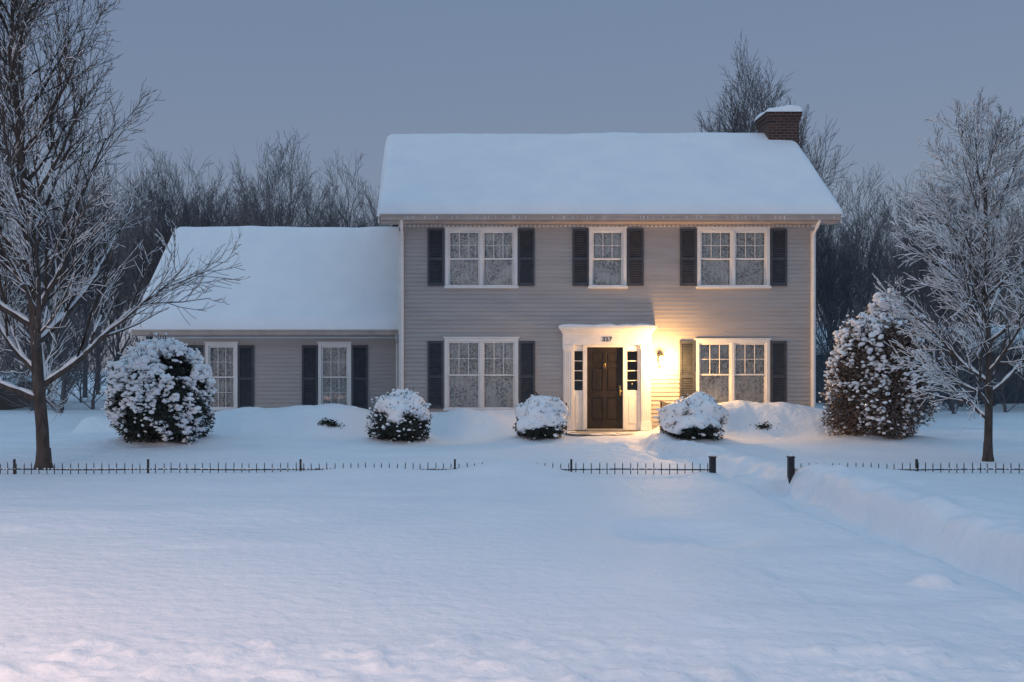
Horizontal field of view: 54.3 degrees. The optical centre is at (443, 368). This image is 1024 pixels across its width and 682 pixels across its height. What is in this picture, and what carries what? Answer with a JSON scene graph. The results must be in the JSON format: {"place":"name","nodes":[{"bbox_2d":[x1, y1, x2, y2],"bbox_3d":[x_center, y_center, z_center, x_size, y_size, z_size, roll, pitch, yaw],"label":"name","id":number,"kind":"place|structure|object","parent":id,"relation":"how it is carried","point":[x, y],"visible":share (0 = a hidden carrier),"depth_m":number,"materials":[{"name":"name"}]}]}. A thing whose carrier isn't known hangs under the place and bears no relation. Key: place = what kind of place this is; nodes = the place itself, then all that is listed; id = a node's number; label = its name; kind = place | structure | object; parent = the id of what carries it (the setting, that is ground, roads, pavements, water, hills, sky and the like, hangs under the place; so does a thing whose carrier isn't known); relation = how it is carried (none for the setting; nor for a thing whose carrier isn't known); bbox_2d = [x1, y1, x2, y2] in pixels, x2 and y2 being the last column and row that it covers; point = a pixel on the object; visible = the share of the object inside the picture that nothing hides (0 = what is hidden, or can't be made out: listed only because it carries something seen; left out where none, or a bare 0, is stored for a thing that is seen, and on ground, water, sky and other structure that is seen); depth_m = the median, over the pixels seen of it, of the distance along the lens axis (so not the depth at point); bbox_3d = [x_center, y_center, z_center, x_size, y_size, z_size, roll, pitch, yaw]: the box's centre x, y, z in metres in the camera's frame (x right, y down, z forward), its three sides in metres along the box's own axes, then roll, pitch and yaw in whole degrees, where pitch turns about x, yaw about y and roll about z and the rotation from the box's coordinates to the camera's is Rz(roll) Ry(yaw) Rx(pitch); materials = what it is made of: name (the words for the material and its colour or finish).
{"place":"outdoors","nodes":[
{"label":"outdoors","id":0,"kind":"place"},
{"bbox_2d":[0,371,1023,681],"bbox_3d":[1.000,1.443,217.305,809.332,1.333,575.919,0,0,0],"label":"snow ground","id":1,"kind":"structure","parent":0,"point":[514,559],"depth_m":9.24,"materials":[{"name":"white snow"}]},
{"bbox_2d":[0,384,31,409],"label":"walls","id":2,"kind":"structure","parent":1,"relation":"on","point":[5,404],"depth_m":40.08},
{"bbox_2d":[1,375,52,386],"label":"roof snow","id":3,"kind":"structure","parent":2,"relation":"on","point":[28,379],"depth_m":40.09,"materials":[{"name":"white snow"}]},
{"bbox_2d":[0,0,249,468],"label":"bare tree","id":4,"kind":"object","parent":1,"relation":"on","point":[37,365],"visible":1,"depth_m":16.72,"materials":[{"name":"brown plant"}]},
{"bbox_2d":[100,332,216,444],"bbox_3d":[-6.006,0.532,21.233,2.434,2.610,2.496,0,0,34],"label":"snowy evergreen bush","id":5,"kind":"object","parent":1,"relation":"on","point":[155,386],"visible":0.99,"depth_m":20.56,"materials":[{"name":"white snow"}]},
{"bbox_2d":[0,454,716,473],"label":"iron fence","id":6,"kind":"object","parent":1,"relation":"on","point":[712,463],"visible":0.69,"depth_m":15.99,"materials":[{"name":"black metal"}]},
{"bbox_2d":[364,386,434,442],"bbox_3d":[-1.022,1.124,22.201,1.540,1.433,1.609,0,0,-45],"label":"snow capped shrub","id":7,"kind":"object","parent":1,"relation":"on","point":[401,415],"visible":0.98,"depth_m":21.77,"materials":[{"name":"white snow"}]},
{"bbox_2d":[130,216,841,430],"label":"white trim","id":8,"kind":"structure","parent":1,"relation":"on","point":[637,407],"depth_m":25.36,"materials":[{"name":"paint"}]},
{"bbox_2d":[131,214,841,335],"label":"gutters and soffit","id":9,"kind":"object","parent":8,"relation":"attached to","point":[486,223],"visible":0.99,"depth_m":24.98,"materials":[{"name":"paint"}]},
{"bbox_2d":[404,216,813,219],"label":"icicles","id":10,"kind":"object","parent":9,"relation":"attached to","point":[605,217],"visible":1,"depth_m":24.79,"materials":[{"name":"ice"}]},
{"bbox_2d":[211,233,763,406],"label":"lace curtains","id":11,"kind":"object","parent":8,"relation":"attached to","point":[463,391],"visible":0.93,"depth_m":25.50,"materials":[{"name":"white fabric"}]},
{"bbox_2d":[211,285,769,408],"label":"ledge snow","id":12,"kind":"structure","parent":8,"relation":"on","point":[639,324],"depth_m":25.31,"materials":[{"name":"white snow"}]},
{"bbox_2d":[587,347,622,428],"bbox_3d":[4.110,0.500,25.460,0.920,2.080,0.060,0,0,0],"label":"front door","id":13,"kind":"structure","parent":8,"relation":"attached to","point":[604,405],"depth_m":25.43,"materials":[{"name":"paint"}]},
{"bbox_2d":[603,363,632,395],"bbox_3d":[4.444,0.283,25.390,0.752,0.833,0.079,0,0,0],"label":"door hardware","id":14,"kind":"object","parent":13,"relation":"attached to","point":[620,390],"depth_m":25.42,"materials":[{"name":"gold metal"}]},
{"bbox_2d":[574,351,636,389],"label":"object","id":15,"kind":"object","parent":8,"relation":"attached to","point":[631,361],"visible":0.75,"depth_m":25.54,"materials":[{"name":"glass"}]},
{"bbox_2d":[161,227,814,430],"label":"clapboard walls","id":16,"kind":"structure","parent":1,"relation":"on","point":[546,305],"depth_m":25.39,"materials":[{"name":"paint"}]},
{"bbox_2d":[128,226,398,331],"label":"wing roof snow","id":17,"kind":"structure","parent":16,"relation":"on","point":[323,278],"depth_m":27.78,"materials":[{"name":"white snow"}]},
{"bbox_2d":[187,228,786,408],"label":"louvered shutters","id":18,"kind":"object","parent":16,"relation":"attached to","point":[635,256],"visible":0.84,"depth_m":25.36,"materials":[{"name":"paint"}]},
{"bbox_2d":[395,220,821,407],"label":"downspouts","id":19,"kind":"object","parent":16,"relation":"attached to","point":[402,310],"visible":0.83,"depth_m":25.27,"materials":[{"name":"white paint"}]},
{"bbox_2d":[380,220,839,226],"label":"roof deck","id":20,"kind":"structure","parent":16,"relation":"on","point":[603,220],"depth_m":24.90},
{"bbox_2d":[377,132,843,225],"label":"roof snow","id":21,"kind":"structure","parent":20,"relation":"on","point":[647,173],"depth_m":26.16,"materials":[{"name":"white snow"}]},
{"bbox_2d":[657,351,664,364],"bbox_3d":[5.500,-0.263,25.247,0.170,0.375,0.263,0,0,0],"label":"wall lantern","id":22,"kind":"object","parent":16,"relation":"attached to","point":[660,359],"depth_m":25.17,"materials":[{"name":"glass"}]},
{"bbox_2d":[755,111,801,144],"bbox_3d":[9.555,-2.660,28.450,0.970,9.320,1.120,0,0,0],"label":"brick chimney","id":23,"kind":"object","parent":16,"relation":"on","point":[777,125],"visible":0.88,"depth_m":27.95,"materials":[{"name":"red brick"}]},
{"bbox_2d":[754,105,803,121],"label":"chimney snow","id":24,"kind":"structure","parent":23,"relation":"on","point":[790,108],"depth_m":27.89,"materials":[{"name":"white snow"}]},
{"bbox_2d":[0,127,1023,413],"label":"distant tree row","id":25,"kind":"object","parent":1,"relation":"on","point":[246,213],"visible":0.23,"depth_m":42.13,"materials":[{"name":"brown plant"}]},
{"bbox_2d":[512,390,570,440],"bbox_3d":[2.188,1.196,22.280,1.331,1.413,1.440,0,0,0],"label":"snow capped shrub","id":26,"kind":"object","parent":1,"relation":"on","point":[540,416],"visible":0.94,"depth_m":21.92,"materials":[{"name":"white snow"}]},
{"bbox_2d":[317,417,778,429],"bbox_3d":[2.436,1.343,23.268,10.831,0.425,0.277,0,0,0],"label":"buried hedge","id":27,"kind":"object","parent":1,"relation":"on","point":[334,423],"visible":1,"depth_m":23.26,"materials":[{"name":"green plant"}]},
{"bbox_2d":[565,429,637,435],"bbox_3d":[4.250,1.771,24.605,2.600,0.458,1.710,0,0,0],"label":"front step","id":28,"kind":"object","parent":1,"relation":"on","point":[589,432],"visible":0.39,"depth_m":24.83,"materials":[{"name":"stone"}]},
{"bbox_2d":[565,431,642,434],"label":"step snow","id":29,"kind":"structure","parent":28,"relation":"on","point":[598,433],"depth_m":24.35,"materials":[{"name":"white snow"}]},
{"bbox_2d":[653,391,728,440],"bbox_3d":[5.579,1.201,22.366,1.691,1.397,1.709,0,0,0],"label":"snow capped shrub","id":30,"kind":"object","parent":1,"relation":"on","point":[698,415],"visible":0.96,"depth_m":21.91,"materials":[{"name":"white snow"}]},
{"bbox_2d":[694,32,860,283],"bbox_3d":[11.652,-5.060,38.078,7.753,14.280,7.204,0,0,19],"label":"bare tree","id":31,"kind":"object","parent":1,"relation":"on","point":[734,123],"visible":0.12,"depth_m":36.90,"materials":[{"name":"brown plant"}]},
{"bbox_2d":[816,178,891,357],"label":"bare tree","id":32,"kind":"object","parent":1,"relation":"on","point":[831,287],"visible":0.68,"depth_m":40.44,"materials":[{"name":"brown plant"}]},
{"bbox_2d":[818,282,949,439],"bbox_3d":[9.912,0.127,22.421,2.936,4.102,2.440,0,0,-38],"label":"brown leafed bush","id":33,"kind":"object","parent":1,"relation":"on","point":[863,387],"visible":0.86,"depth_m":21.72,"materials":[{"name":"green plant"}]},
{"bbox_2d":[786,454,1023,483],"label":"iron fence","id":34,"kind":"object","parent":1,"relation":"on","point":[791,468],"visible":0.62,"depth_m":15.99,"materials":[{"name":"black metal"}]},
{"bbox_2d":[816,355,1023,403],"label":"walls","id":35,"kind":"structure","parent":1,"relation":"on","point":[1012,398],"depth_m":46.00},
{"bbox_2d":[816,325,1023,352],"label":"roof snow","id":36,"kind":"structure","parent":35,"relation":"on","point":[1017,336],"depth_m":47.43,"materials":[{"name":"white snow"}]},
{"bbox_2d":[870,84,1023,461],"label":"bare tree","id":37,"kind":"object","parent":1,"relation":"on","point":[985,338],"visible":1,"depth_m":17.98,"materials":[{"name":"brown plant"}]},
{"bbox_2d":[0,0,1023,371],"label":"sky","id":38,"kind":"structure","parent":0,"point":[231,75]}
]}

